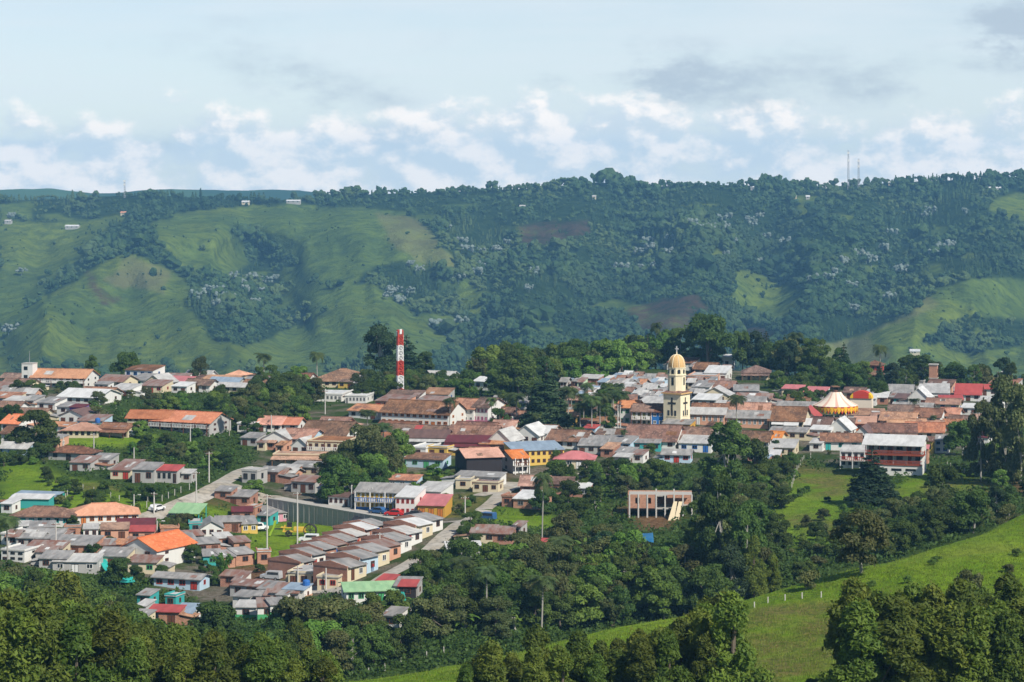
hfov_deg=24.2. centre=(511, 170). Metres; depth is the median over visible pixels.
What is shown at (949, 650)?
eucalyptus tree
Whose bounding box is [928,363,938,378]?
brick tower
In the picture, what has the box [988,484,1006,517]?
tall tree
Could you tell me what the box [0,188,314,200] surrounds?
hills
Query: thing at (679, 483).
tall tree
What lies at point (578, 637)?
eucalyptus tree
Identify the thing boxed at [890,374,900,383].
broadleaf tree
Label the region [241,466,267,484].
house
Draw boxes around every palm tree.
[0,515,21,559]
[222,409,234,435]
[254,353,271,370]
[309,351,325,375]
[357,409,377,425]
[371,422,394,437]
[442,397,457,424]
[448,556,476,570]
[473,565,498,597]
[485,397,496,417]
[507,392,526,419]
[525,575,557,626]
[532,413,541,421]
[532,472,553,537]
[543,535,574,560]
[544,407,557,422]
[554,403,568,412]
[559,386,578,428]
[571,402,589,426]
[576,393,589,417]
[578,382,595,392]
[582,395,601,426]
[587,409,597,423]
[591,393,612,427]
[598,405,612,425]
[604,386,619,416]
[607,391,615,406]
[611,390,630,417]
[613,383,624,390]
[620,430,627,436]
[650,322,661,367]
[727,394,746,423]
[786,332,804,373]
[872,344,889,361]
[907,398,919,403]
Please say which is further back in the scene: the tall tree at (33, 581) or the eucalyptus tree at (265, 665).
the tall tree at (33, 581)
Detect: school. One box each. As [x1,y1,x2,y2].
[124,409,175,426]
[148,409,233,436]
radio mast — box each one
[847,151,849,188]
[857,160,859,186]
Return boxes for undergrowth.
[0,373,1023,679]
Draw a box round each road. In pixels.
[99,483,274,528]
[208,466,260,486]
[263,482,517,521]
[312,585,324,592]
[318,521,461,592]
[473,468,617,495]
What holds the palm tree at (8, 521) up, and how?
on the ground at (648, 519)
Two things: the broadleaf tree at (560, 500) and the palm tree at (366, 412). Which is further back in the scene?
the palm tree at (366, 412)
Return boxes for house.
[0,372,21,380]
[0,387,17,391]
[0,391,26,399]
[0,400,31,406]
[0,413,38,430]
[0,425,19,440]
[0,441,37,454]
[0,493,54,507]
[0,527,25,544]
[0,543,43,562]
[3,378,49,389]
[9,505,76,526]
[20,407,59,419]
[23,388,43,395]
[23,529,38,533]
[29,531,48,539]
[36,421,76,431]
[39,445,102,460]
[56,388,123,404]
[57,422,101,437]
[58,406,94,421]
[69,403,89,409]
[71,502,140,523]
[83,386,123,394]
[98,422,138,438]
[100,522,129,538]
[115,538,129,546]
[116,517,155,524]
[119,529,197,563]
[124,364,165,375]
[129,525,156,535]
[150,571,212,590]
[156,464,184,483]
[164,590,184,603]
[172,375,196,381]
[186,370,218,375]
[186,378,203,390]
[188,517,201,529]
[197,379,218,391]
[203,374,242,378]
[210,376,244,381]
[215,382,247,392]
[225,370,252,377]
[237,421,259,432]
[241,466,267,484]
[243,379,266,383]
[253,590,267,596]
[256,415,286,431]
[266,440,276,449]
[267,553,315,578]
[270,450,327,465]
[274,439,291,450]
[278,546,326,561]
[282,417,306,428]
[284,563,312,582]
[286,427,324,442]
[288,467,304,475]
[290,541,337,553]
[301,372,317,378]
[301,537,347,551]
[303,420,357,436]
[306,435,355,450]
[311,533,357,545]
[312,557,367,585]
[316,572,342,589]
[317,389,352,401]
[319,368,359,387]
[320,416,362,424]
[322,528,367,540]
[324,549,379,573]
[327,491,354,506]
[332,521,378,535]
[336,542,390,566]
[337,379,354,387]
[338,580,398,602]
[342,518,382,528]
[343,392,374,402]
[346,403,383,419]
[348,538,401,560]
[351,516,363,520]
[353,482,412,510]
[360,532,412,553]
[371,525,422,545]
[378,398,466,424]
[378,420,421,432]
[381,432,408,443]
[382,517,433,538]
[387,389,426,398]
[387,423,449,432]
[388,474,423,485]
[393,512,443,531]
[394,485,426,515]
[397,579,419,597]
[404,452,451,468]
[407,429,452,444]
[413,442,440,451]
[414,425,423,428]
[417,493,452,517]
[426,387,454,396]
[427,444,458,455]
[428,370,459,379]
[442,540,481,556]
[443,435,491,447]
[449,397,478,420]
[449,424,502,434]
[453,447,504,471]
[455,421,499,424]
[455,475,474,488]
[469,446,503,451]
[470,397,508,421]
[472,478,503,491]
[474,376,488,390]
[492,419,522,429]
[493,395,528,408]
[501,406,519,419]
[502,449,530,474]
[503,440,564,465]
[511,410,526,419]
[518,475,551,490]
[544,428,595,449]
[548,450,597,468]
[559,377,571,387]
[566,409,580,425]
[567,395,591,406]
[578,418,600,426]
[584,424,600,432]
[592,404,616,416]
[595,428,605,434]
[596,416,627,427]
[603,428,615,434]
[614,428,625,434]
[615,375,627,378]
[615,400,642,423]
[625,387,636,394]
[625,424,683,448]
[629,403,654,423]
[631,384,642,388]
[635,371,644,375]
[637,378,650,384]
[637,390,649,399]
[641,383,653,389]
[646,373,657,377]
[647,384,660,390]
[651,403,662,423]
[653,448,694,462]
[656,377,667,382]
[661,418,695,425]
[663,357,700,370]
[679,426,718,439]
[686,371,719,379]
[686,378,697,388]
[691,402,729,408]
[692,362,719,371]
[693,388,704,395]
[708,380,737,391]
[725,410,771,428]
[726,402,771,409]
[742,396,775,405]
[742,430,773,445]
[767,405,811,428]
[770,430,788,440]
[771,421,783,425]
[773,384,805,394]
[776,400,816,405]
[783,422,798,426]
[785,394,811,400]
[803,386,829,398]
[803,418,812,426]
[806,416,835,426]
[809,405,822,416]
[820,432,862,449]
[835,417,855,424]
[838,408,885,416]
[840,444,866,468]
[842,386,867,398]
[854,416,876,430]
[855,423,873,438]
[862,433,928,475]
[867,422,917,433]
[868,370,884,379]
[870,412,880,421]
[878,411,919,422]
[887,404,919,411]
[887,419,907,422]
[888,384,915,393]
[890,433,917,434]
[892,402,935,407]
[893,393,911,401]
[905,418,926,421]
[905,421,945,435]
[913,407,946,419]
[914,379,925,387]
[925,397,963,407]
[926,419,944,421]
[926,436,934,453]
[926,444,929,463]
[927,379,956,392]
[934,434,949,452]
[938,395,963,405]
[940,407,964,418]
[943,418,963,431]
[947,414,963,418]
[950,383,983,400]
[979,433,991,443]
[982,384,994,395]
[988,377,1022,385]
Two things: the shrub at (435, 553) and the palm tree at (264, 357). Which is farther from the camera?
the palm tree at (264, 357)
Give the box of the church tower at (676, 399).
[661,346,691,421]
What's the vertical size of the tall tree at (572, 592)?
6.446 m
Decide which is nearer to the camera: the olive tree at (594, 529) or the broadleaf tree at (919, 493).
the olive tree at (594, 529)
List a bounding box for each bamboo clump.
[426,577,446,585]
[467,358,488,372]
[474,364,487,375]
[501,552,510,558]
[547,569,565,574]
[548,576,569,598]
[560,541,592,565]
[579,349,600,366]
[579,552,609,564]
[598,597,624,625]
[609,541,650,559]
[611,558,634,570]
[633,564,640,572]
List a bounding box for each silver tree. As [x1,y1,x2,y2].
[1,322,18,334]
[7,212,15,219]
[15,267,27,275]
[189,289,206,298]
[203,284,213,294]
[211,298,220,305]
[229,271,237,278]
[241,284,249,291]
[245,272,257,277]
[261,276,272,284]
[272,274,279,279]
[382,291,393,296]
[385,285,399,296]
[394,294,406,304]
[400,286,414,295]
[406,260,414,268]
[414,264,424,273]
[428,318,445,326]
[452,273,465,283]
[454,315,469,322]
[457,236,468,242]
[460,244,473,256]
[473,267,482,275]
[491,245,502,250]
[524,283,533,289]
[529,266,539,273]
[613,261,629,267]
[633,247,647,252]
[641,236,655,244]
[643,242,655,248]
[649,261,657,266]
[664,234,674,238]
[664,247,672,252]
[687,218,697,223]
[717,214,727,219]
[725,212,732,217]
[745,215,754,219]
[747,219,757,225]
[755,212,764,218]
[762,232,770,238]
[779,236,790,241]
[806,274,818,282]
[825,273,834,279]
[832,267,841,273]
[839,255,849,263]
[846,280,858,292]
[848,302,859,313]
[854,248,865,254]
[859,252,871,263]
[866,254,877,267]
[878,243,888,253]
[883,291,896,297]
[885,228,898,234]
[893,263,908,273]
[921,210,931,215]
[924,205,936,212]
[935,241,949,247]
[945,239,955,245]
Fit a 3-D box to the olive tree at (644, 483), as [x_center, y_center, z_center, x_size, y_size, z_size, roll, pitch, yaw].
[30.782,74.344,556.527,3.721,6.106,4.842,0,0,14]
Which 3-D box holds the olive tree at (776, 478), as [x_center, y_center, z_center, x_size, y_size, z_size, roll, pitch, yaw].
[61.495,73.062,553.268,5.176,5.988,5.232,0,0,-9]
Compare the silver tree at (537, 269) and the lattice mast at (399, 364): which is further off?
the silver tree at (537, 269)
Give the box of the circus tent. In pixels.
[813,386,857,416]
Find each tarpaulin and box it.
[101,559,118,582]
[121,577,134,582]
[642,532,653,542]
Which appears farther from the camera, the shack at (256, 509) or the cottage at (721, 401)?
the cottage at (721, 401)
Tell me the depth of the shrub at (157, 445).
623.97 m
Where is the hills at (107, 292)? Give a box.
[0,179,1023,382]
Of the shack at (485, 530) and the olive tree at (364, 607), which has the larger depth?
the shack at (485, 530)
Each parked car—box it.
[148,504,165,511]
[258,522,268,530]
[260,570,282,580]
[298,533,318,540]
[368,506,387,513]
[384,509,403,515]
[404,510,421,514]
[481,511,496,520]
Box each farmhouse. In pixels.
[4,220,12,223]
[65,225,79,229]
[286,200,300,204]
[740,365,771,380]
[910,349,919,355]
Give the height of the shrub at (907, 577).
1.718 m
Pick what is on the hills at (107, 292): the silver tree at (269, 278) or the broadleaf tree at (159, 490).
the silver tree at (269, 278)
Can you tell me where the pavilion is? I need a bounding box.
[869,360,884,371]
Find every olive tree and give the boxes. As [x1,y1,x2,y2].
[0,568,15,574]
[5,564,29,577]
[88,391,107,403]
[90,405,105,413]
[98,599,116,608]
[125,390,135,397]
[139,386,153,399]
[163,443,174,451]
[170,518,181,523]
[172,442,187,458]
[175,513,186,522]
[182,513,192,524]
[188,356,209,375]
[229,395,248,413]
[235,387,251,396]
[240,383,261,398]
[253,391,260,400]
[254,401,268,412]
[264,606,278,623]
[268,391,278,408]
[268,393,293,411]
[268,402,282,415]
[275,595,335,645]
[293,374,307,386]
[304,617,342,647]
[306,376,324,403]
[307,596,354,626]
[312,453,327,474]
[319,628,353,670]
[320,450,349,466]
[335,424,381,462]
[345,598,355,606]
[346,604,372,633]
[348,373,370,390]
[357,602,386,629]
[365,433,406,472]
[383,371,395,375]
[409,597,456,636]
[412,374,420,385]
[417,374,437,389]
[425,584,474,632]
[429,605,451,626]
[475,595,516,625]
[480,610,512,638]
[503,531,531,545]
[503,546,551,575]
[511,557,528,568]
[513,536,543,549]
[520,580,548,608]
[531,533,543,545]
[536,541,569,574]
[536,573,556,581]
[543,509,586,540]
[553,574,575,590]
[558,563,578,576]
[578,560,598,572]
[584,536,611,557]
[586,523,613,542]
[602,580,627,602]
[604,523,622,535]
[613,475,639,496]
[613,542,648,560]
[638,477,652,489]
[644,457,656,475]
[658,544,705,578]
[688,476,709,499]
[691,513,731,536]
[729,493,753,526]
[734,482,744,492]
[749,482,771,501]
[756,546,779,570]
[768,473,788,491]
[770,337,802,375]
[800,515,811,526]
[815,508,830,520]
[827,507,895,572]
[872,508,890,523]
[879,497,905,517]
[897,496,920,518]
[924,486,939,507]
[935,488,955,505]
[937,505,954,532]
[952,568,985,589]
[972,367,993,383]
[980,506,995,520]
[993,503,1020,523]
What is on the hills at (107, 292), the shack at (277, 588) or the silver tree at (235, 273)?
the silver tree at (235, 273)
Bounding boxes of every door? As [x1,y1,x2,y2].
[66,454,70,460]
[71,564,77,571]
[72,464,77,470]
[81,517,85,523]
[118,531,124,537]
[123,472,127,478]
[135,473,139,482]
[168,615,174,623]
[190,581,196,589]
[230,498,235,504]
[232,524,237,531]
[270,474,275,481]
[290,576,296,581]
[301,484,305,492]
[351,569,354,579]
[428,508,433,513]
[437,509,442,516]
[483,485,487,491]
[576,461,581,468]
[674,456,678,462]
[696,416,699,424]
[703,445,707,451]
[825,443,830,449]
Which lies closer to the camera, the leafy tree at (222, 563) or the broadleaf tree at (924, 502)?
the leafy tree at (222, 563)
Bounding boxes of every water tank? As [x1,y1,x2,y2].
[95,418,99,423]
[303,579,309,587]
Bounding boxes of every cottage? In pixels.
[0,498,21,512]
[3,395,36,406]
[13,387,30,391]
[15,527,67,543]
[16,520,31,527]
[25,394,45,403]
[29,520,55,527]
[30,550,74,568]
[36,396,67,409]
[49,434,69,447]
[51,553,103,574]
[56,401,79,413]
[82,523,98,534]
[94,381,114,386]
[97,453,119,465]
[97,546,135,563]
[104,538,116,544]
[113,383,144,396]
[131,461,164,482]
[134,373,173,383]
[135,588,160,603]
[137,598,156,608]
[139,608,156,618]
[143,372,178,383]
[171,381,195,392]
[181,468,196,482]
[181,602,201,616]
[198,515,224,536]
[201,548,220,565]
[231,589,257,607]
[234,599,256,618]
[240,432,266,446]
[241,515,258,533]
[256,509,278,525]
[260,428,292,449]
[261,505,287,521]
[264,596,281,614]
[275,589,293,597]
[282,582,313,599]
[290,435,311,450]
[292,460,321,474]
[316,485,350,496]
[381,606,408,627]
[393,576,423,596]
[421,481,453,493]
[440,470,506,484]
[488,426,525,441]
[518,421,545,440]
[543,425,557,438]
[577,435,610,453]
[597,378,610,385]
[607,379,618,383]
[609,435,642,446]
[612,452,634,462]
[615,446,638,452]
[621,378,632,382]
[632,388,645,399]
[633,438,661,451]
[640,392,650,398]
[640,396,662,402]
[678,433,716,452]
[688,362,695,372]
[688,388,694,398]
[690,380,714,389]
[690,393,722,405]
[703,365,731,378]
[704,385,734,399]
[716,400,729,402]
[722,354,734,369]
[733,384,768,393]
[769,426,819,440]
[769,438,799,454]
[769,449,781,458]
[809,438,824,450]
[810,424,833,433]
[829,416,857,432]
[871,393,877,405]
[888,390,910,403]
[898,385,933,401]
[924,383,949,396]
[961,403,975,414]
[976,396,1004,407]
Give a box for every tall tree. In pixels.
[21,566,47,590]
[84,355,100,374]
[122,598,140,610]
[124,596,138,609]
[254,366,268,378]
[295,394,306,409]
[300,382,315,403]
[342,623,370,670]
[361,323,395,371]
[413,351,434,381]
[564,590,576,613]
[565,339,587,369]
[568,545,583,573]
[587,575,607,610]
[589,472,602,486]
[590,529,611,552]
[607,465,615,481]
[608,517,618,531]
[610,555,636,587]
[622,539,637,551]
[625,334,647,369]
[635,462,645,481]
[635,556,656,578]
[642,540,654,556]
[649,546,679,571]
[657,328,679,360]
[667,327,694,356]
[674,472,684,488]
[675,574,692,614]
[679,499,699,543]
[681,512,700,543]
[694,470,739,564]
[696,493,730,562]
[697,419,753,484]
[697,562,734,598]
[701,346,726,363]
[705,531,744,577]
[716,543,752,596]
[728,502,767,594]
[741,329,764,365]
[741,466,751,486]
[765,511,793,550]
[777,339,800,375]
[800,338,809,359]
[803,349,822,374]
[806,337,833,379]
[832,347,849,360]
[883,362,900,383]
[898,369,912,383]
[907,354,933,380]
[915,370,923,379]
[925,517,944,543]
[938,364,944,378]
[966,364,981,383]
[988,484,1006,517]
[992,356,1010,377]
[1004,362,1016,379]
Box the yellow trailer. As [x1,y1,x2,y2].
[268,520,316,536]
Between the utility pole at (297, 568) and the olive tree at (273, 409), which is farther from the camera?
the olive tree at (273, 409)
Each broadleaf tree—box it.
[0,404,24,419]
[0,451,11,464]
[5,559,13,566]
[6,428,26,440]
[8,379,23,387]
[8,450,17,457]
[11,409,62,445]
[11,449,27,464]
[24,379,35,387]
[27,447,34,456]
[29,449,37,457]
[33,383,47,395]
[33,433,45,447]
[35,443,55,456]
[39,466,53,480]
[54,381,63,388]
[54,475,71,491]
[61,381,71,389]
[65,384,78,389]
[66,515,79,523]
[69,383,82,387]
[70,479,81,486]
[80,580,99,607]
[81,576,112,604]
[82,489,100,504]
[82,543,102,552]
[95,479,111,494]
[102,557,131,587]
[109,351,140,374]
[115,596,127,601]
[124,484,137,495]
[127,610,158,623]
[129,565,144,578]
[137,434,153,447]
[138,483,160,501]
[143,399,159,409]
[146,484,163,494]
[153,448,165,454]
[155,564,167,571]
[159,432,174,443]
[179,523,189,529]
[182,543,201,562]
[186,599,243,637]
[188,452,201,463]
[198,560,211,570]
[203,396,218,411]
[204,565,219,584]
[212,384,230,399]
[216,452,233,469]
[219,398,232,408]
[229,391,237,397]
[231,414,242,426]
[236,394,258,406]
[236,406,250,419]
[238,416,261,432]
[243,634,267,644]
[246,405,264,418]
[248,378,262,388]
[251,374,266,380]
[263,627,284,639]
[264,365,279,376]
[265,382,280,393]
[265,612,290,628]
[268,379,281,391]
[276,372,294,381]
[278,381,294,392]
[280,395,304,416]
[281,383,299,394]
[296,389,312,406]
[318,452,352,486]
[319,594,337,616]
[335,606,372,648]
[340,449,358,463]
[350,382,374,396]
[356,623,394,663]
[359,471,379,481]
[360,369,374,374]
[362,620,394,631]
[364,378,387,399]
[366,370,385,381]
[368,463,391,482]
[375,380,391,396]
[384,612,424,656]
[387,381,402,390]
[400,376,418,389]
[404,369,420,380]
[404,370,412,375]
[406,549,435,581]
[413,368,424,377]
[423,580,468,619]
[432,377,444,386]
[432,559,451,581]
[433,369,449,380]
[438,569,475,602]
[440,536,484,571]
[447,379,460,386]
[449,373,460,379]
[456,525,469,533]
[460,369,477,386]
[460,510,486,528]
[460,578,489,613]
[461,565,481,581]
[468,533,482,544]
[479,559,529,595]
[483,368,499,383]
[487,360,503,370]
[487,370,515,393]
[487,378,502,394]
[487,582,531,616]
[488,407,509,421]
[492,355,538,394]
[496,343,516,360]
[497,347,523,370]
[497,392,521,407]
[499,549,514,557]
[500,340,518,344]
[515,343,536,362]
[526,488,556,512]
[530,346,547,361]
[530,356,554,383]
[536,547,560,566]
[536,590,554,613]
[538,593,578,627]
[546,464,565,475]
[551,345,582,370]
[552,448,560,457]
[553,495,566,508]
[556,479,582,502]
[558,462,580,480]
[565,498,592,517]
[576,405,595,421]
[577,459,591,476]
[582,485,603,503]
[586,530,602,544]
[594,382,626,403]
[596,404,614,415]
[600,457,617,474]
[601,415,616,428]
[607,458,630,476]
[608,585,636,618]
[619,344,638,371]
[643,443,655,456]
[647,347,662,368]
[655,542,687,556]
[657,339,685,361]
[657,565,690,582]
[683,310,737,361]
[686,347,706,361]
[686,574,703,595]
[688,565,729,607]
[731,330,752,369]
[731,514,767,534]
[739,438,778,476]
[740,485,766,504]
[752,343,773,369]
[753,463,769,475]
[754,339,774,362]
[763,533,784,561]
[764,540,791,578]
[767,370,787,385]
[767,467,782,480]
[767,486,794,508]
[768,339,800,374]
[770,391,779,398]
[773,454,788,468]
[779,460,794,476]
[782,389,791,396]
[785,452,801,467]
[789,390,805,400]
[791,371,811,386]
[791,561,809,575]
[796,364,812,376]
[799,387,808,391]
[803,390,818,401]
[807,375,821,385]
[807,521,826,537]
[814,389,826,401]
[823,368,845,387]
[824,534,844,554]
[829,360,845,376]
[830,363,861,385]
[830,375,845,387]
[832,510,853,529]
[844,364,869,384]
[857,379,867,386]
[865,377,878,388]
[869,380,890,392]
[877,536,898,555]
[885,517,898,524]
[886,521,908,534]
[888,519,923,552]
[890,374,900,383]
[897,354,917,371]
[898,504,919,515]
[899,515,920,529]
[905,374,919,385]
[906,490,926,508]
[906,513,922,532]
[912,504,959,532]
[916,499,932,513]
[926,462,960,498]
[931,496,948,505]
[942,498,957,507]
[943,419,971,454]
[944,361,966,376]
[944,365,968,382]
[950,487,992,532]
[961,509,983,530]
[971,363,992,382]
[986,465,1000,477]
[988,485,1021,512]
[1005,468,1019,484]
[1018,475,1023,489]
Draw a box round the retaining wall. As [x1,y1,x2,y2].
[268,497,396,525]
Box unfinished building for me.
[628,489,692,519]
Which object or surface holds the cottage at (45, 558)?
on the ground at (648, 519)
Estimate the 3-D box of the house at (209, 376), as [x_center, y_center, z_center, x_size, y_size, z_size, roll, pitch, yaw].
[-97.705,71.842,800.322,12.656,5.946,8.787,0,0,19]
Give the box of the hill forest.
[0,168,1023,381]
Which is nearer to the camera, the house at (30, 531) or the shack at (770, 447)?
the house at (30, 531)
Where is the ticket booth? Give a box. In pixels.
[850,390,873,407]
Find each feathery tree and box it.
[962,397,996,481]
[988,371,1023,468]
[999,380,1023,479]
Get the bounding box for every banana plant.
[451,614,480,631]
[510,609,521,629]
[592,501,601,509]
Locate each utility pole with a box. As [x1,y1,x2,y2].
[51,522,59,539]
[152,492,156,513]
[194,471,199,502]
[208,452,212,482]
[263,494,270,547]
[293,492,300,543]
[293,566,302,581]
[322,390,327,413]
[325,568,326,589]
[461,496,468,512]
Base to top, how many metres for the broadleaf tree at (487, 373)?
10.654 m
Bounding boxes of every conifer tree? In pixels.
[395,334,426,375]
[517,361,576,427]
[645,334,656,368]
[755,331,774,369]
[838,342,851,363]
[843,449,902,504]
[874,363,885,381]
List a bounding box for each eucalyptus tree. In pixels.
[0,586,25,618]
[0,603,50,681]
[0,604,15,681]
[2,585,26,599]
[15,583,69,667]
[29,606,74,681]
[40,614,116,681]
[47,567,90,607]
[50,591,63,605]
[61,598,77,614]
[68,602,103,676]
[80,608,147,681]
[93,640,105,651]
[95,604,110,619]
[108,636,152,681]
[111,601,126,610]
[113,606,134,623]
[125,616,140,639]
[135,626,157,655]
[137,617,159,651]
[141,633,154,648]
[145,643,165,681]
[151,622,166,650]
[154,620,164,625]
[155,639,174,681]
[157,642,199,681]
[158,622,192,649]
[161,622,193,649]
[184,625,200,652]
[188,630,247,681]
[189,647,199,674]
[201,638,224,670]
[213,623,228,640]
[221,638,237,669]
[225,629,246,656]
[227,646,241,671]
[229,641,258,681]
[240,634,284,681]
[253,631,269,639]
[272,635,288,679]
[278,658,307,681]
[282,632,299,658]
[285,641,296,658]
[287,617,303,640]
[294,627,318,658]
[299,648,315,681]
[311,647,323,661]
[312,651,345,681]
[312,655,337,681]
[457,662,474,681]
[471,644,483,666]
[472,660,489,681]
[473,636,509,681]
[503,650,523,681]
[505,655,522,681]
[520,623,550,659]
[521,646,550,681]
[539,645,553,675]
[542,644,575,681]
[549,644,568,672]
[563,627,589,653]
[569,641,594,681]
[582,653,608,681]
[593,639,610,674]
[604,648,636,681]
[608,637,626,651]
[622,635,658,681]
[625,626,648,681]
[647,627,676,675]
[647,628,695,681]
[667,613,690,669]
[679,613,713,681]
[684,605,716,628]
[689,630,720,681]
[696,601,718,622]
[698,586,774,681]
[708,586,763,680]
[713,624,731,650]
[720,622,751,673]
[742,535,768,597]
[764,553,782,591]
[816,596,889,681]
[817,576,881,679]
[828,583,874,669]
[866,587,895,616]
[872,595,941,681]
[889,589,903,596]
[894,592,910,605]
[903,580,922,602]
[907,601,933,658]
[914,604,948,681]
[917,580,945,651]
[923,601,984,681]
[943,578,980,613]
[948,605,1010,681]
[969,582,983,609]
[979,585,991,598]
[983,592,998,604]
[984,608,1023,681]
[985,594,1010,623]
[992,573,1014,595]
[994,577,1023,606]
[1010,596,1023,614]
[1014,641,1023,681]
[1019,607,1023,664]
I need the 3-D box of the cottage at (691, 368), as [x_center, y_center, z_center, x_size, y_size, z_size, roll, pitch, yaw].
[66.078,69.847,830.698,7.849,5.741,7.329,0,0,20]
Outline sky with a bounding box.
[0,0,1023,193]
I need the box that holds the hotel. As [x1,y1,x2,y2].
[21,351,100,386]
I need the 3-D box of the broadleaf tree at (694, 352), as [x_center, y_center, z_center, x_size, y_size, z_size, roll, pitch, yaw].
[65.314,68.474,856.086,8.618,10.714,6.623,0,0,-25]
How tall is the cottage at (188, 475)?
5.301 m
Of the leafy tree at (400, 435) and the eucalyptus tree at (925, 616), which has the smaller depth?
the eucalyptus tree at (925, 616)
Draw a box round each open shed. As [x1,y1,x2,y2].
[11,490,64,503]
[168,502,207,517]
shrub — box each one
[29,456,38,463]
[54,494,66,503]
[62,499,71,506]
[69,486,83,493]
[87,400,99,406]
[96,493,106,501]
[110,495,118,501]
[112,414,123,421]
[115,408,124,414]
[128,496,139,502]
[136,445,146,450]
[152,392,161,399]
[154,443,163,449]
[155,454,164,461]
[182,455,190,460]
[203,448,214,456]
[253,563,265,571]
[429,549,441,559]
[432,476,440,480]
[462,500,471,506]
[795,569,819,589]
[796,488,807,496]
[796,533,807,541]
[797,540,810,547]
[801,543,814,552]
[805,560,817,569]
[805,677,818,681]
[810,555,828,566]
[813,543,824,553]
[815,536,824,543]
[822,523,828,530]
[824,496,830,501]
[839,504,848,511]
[854,502,867,510]
[867,580,876,585]
[902,575,911,581]
[923,481,929,487]
[927,559,935,564]
[931,556,941,561]
[1001,564,1013,571]
[1012,548,1021,555]
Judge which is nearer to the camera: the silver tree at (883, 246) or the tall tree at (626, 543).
the tall tree at (626, 543)
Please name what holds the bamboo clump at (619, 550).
on the ground at (648, 519)
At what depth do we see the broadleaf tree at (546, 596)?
418.08 m
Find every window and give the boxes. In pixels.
[43,560,48,564]
[86,564,92,568]
[105,531,110,535]
[146,472,150,477]
[146,565,152,569]
[156,579,162,583]
[167,598,172,603]
[168,579,173,584]
[179,580,184,584]
[242,556,247,561]
[242,609,248,614]
[243,473,247,478]
[261,554,266,559]
[330,580,335,585]
[386,618,392,623]
[403,588,410,593]
[486,535,491,539]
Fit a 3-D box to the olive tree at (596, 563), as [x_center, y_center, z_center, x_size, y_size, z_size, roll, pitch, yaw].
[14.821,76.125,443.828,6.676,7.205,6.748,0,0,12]
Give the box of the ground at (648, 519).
[0,369,1023,681]
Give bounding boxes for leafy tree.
[0,569,21,585]
[0,581,18,589]
[8,575,27,589]
[38,567,57,588]
[92,594,115,606]
[127,442,138,453]
[132,420,148,436]
[159,399,166,408]
[161,392,172,399]
[162,395,181,409]
[175,392,187,408]
[176,397,191,409]
[184,441,197,454]
[188,428,202,442]
[199,458,207,466]
[204,390,222,407]
[206,438,215,447]
[206,451,223,467]
[211,552,233,573]
[220,403,238,421]
[225,448,236,461]
[241,479,264,491]
[248,627,273,639]
[257,392,269,405]
[259,388,270,400]
[278,385,299,408]
[287,366,310,378]
[288,631,322,651]
[295,405,311,419]
[303,619,356,662]
[316,472,343,499]
[341,470,371,491]
[344,467,359,485]
[353,451,378,471]
[354,444,363,454]
[362,591,383,609]
[373,453,395,474]
[375,450,407,473]
[382,589,408,609]
[383,435,407,452]
[385,374,395,381]
[391,428,416,457]
[393,463,406,473]
[420,476,432,483]
[427,463,441,475]
[443,381,460,394]
[443,469,453,476]
[454,378,477,395]
[463,344,501,369]
[467,372,482,385]
[473,560,493,579]
[474,570,510,610]
[479,541,500,560]
[493,542,528,562]
[518,594,554,623]
[521,567,541,581]
[537,355,566,375]
[543,459,564,472]
[544,341,573,379]
[558,357,582,377]
[564,583,604,624]
[567,574,586,591]
[571,561,623,601]
[578,477,588,482]
[581,355,611,376]
[587,461,606,483]
[588,338,617,369]
[594,388,615,406]
[604,339,636,371]
[604,529,647,557]
[615,464,638,482]
[619,570,640,596]
[624,341,654,370]
[631,564,661,607]
[632,463,646,476]
[644,332,670,368]
[645,458,674,484]
[645,579,684,618]
[647,544,690,569]
[689,536,705,566]
[706,482,718,494]
[743,499,776,531]
[747,469,761,482]
[752,475,773,489]
[774,378,785,388]
[856,361,874,376]
[991,469,1009,486]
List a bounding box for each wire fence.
[131,483,189,507]
[368,647,443,669]
[749,591,821,606]
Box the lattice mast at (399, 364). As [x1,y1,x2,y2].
[396,329,403,389]
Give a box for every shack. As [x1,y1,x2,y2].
[0,381,24,389]
[4,529,25,545]
[26,539,71,549]
[34,545,60,557]
[50,534,104,552]
[64,523,81,534]
[65,530,74,533]
[69,455,114,470]
[73,414,113,424]
[97,374,139,385]
[99,539,115,549]
[109,459,145,478]
[127,536,139,541]
[128,554,176,573]
[142,379,172,392]
[149,604,200,625]
[159,523,179,531]
[170,373,192,375]
[180,529,204,536]
[185,532,197,540]
[196,536,230,552]
[210,531,232,543]
[213,485,238,501]
[213,549,236,567]
[214,515,242,532]
[219,569,241,586]
[226,546,255,565]
[227,489,258,505]
[227,535,251,547]
[228,578,253,595]
[231,506,252,515]
[231,570,252,581]
[245,502,262,516]
[245,579,270,589]
[256,439,268,450]
[256,547,271,564]
[256,580,285,589]
[256,597,269,619]
[261,466,297,483]
[263,588,273,596]
[269,582,312,598]
[278,463,302,470]
[280,467,291,474]
[282,474,321,492]
[374,394,416,403]
[374,573,400,580]
[416,395,450,400]
[453,524,499,543]
[478,440,508,446]
[489,525,516,544]
[501,492,518,506]
[511,520,527,532]
[512,489,551,509]
[539,476,575,496]
[572,378,579,385]
[573,481,593,496]
[577,377,587,385]
[580,374,604,385]
[600,442,621,456]
[605,375,615,379]
[625,394,638,399]
[633,449,649,462]
[659,374,667,382]
[660,383,667,387]
[694,376,705,380]
[736,392,782,402]
[748,446,774,460]
[877,391,890,404]
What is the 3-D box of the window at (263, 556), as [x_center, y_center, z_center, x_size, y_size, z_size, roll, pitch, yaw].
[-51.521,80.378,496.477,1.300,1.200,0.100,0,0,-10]
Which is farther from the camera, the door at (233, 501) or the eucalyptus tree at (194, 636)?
the door at (233, 501)

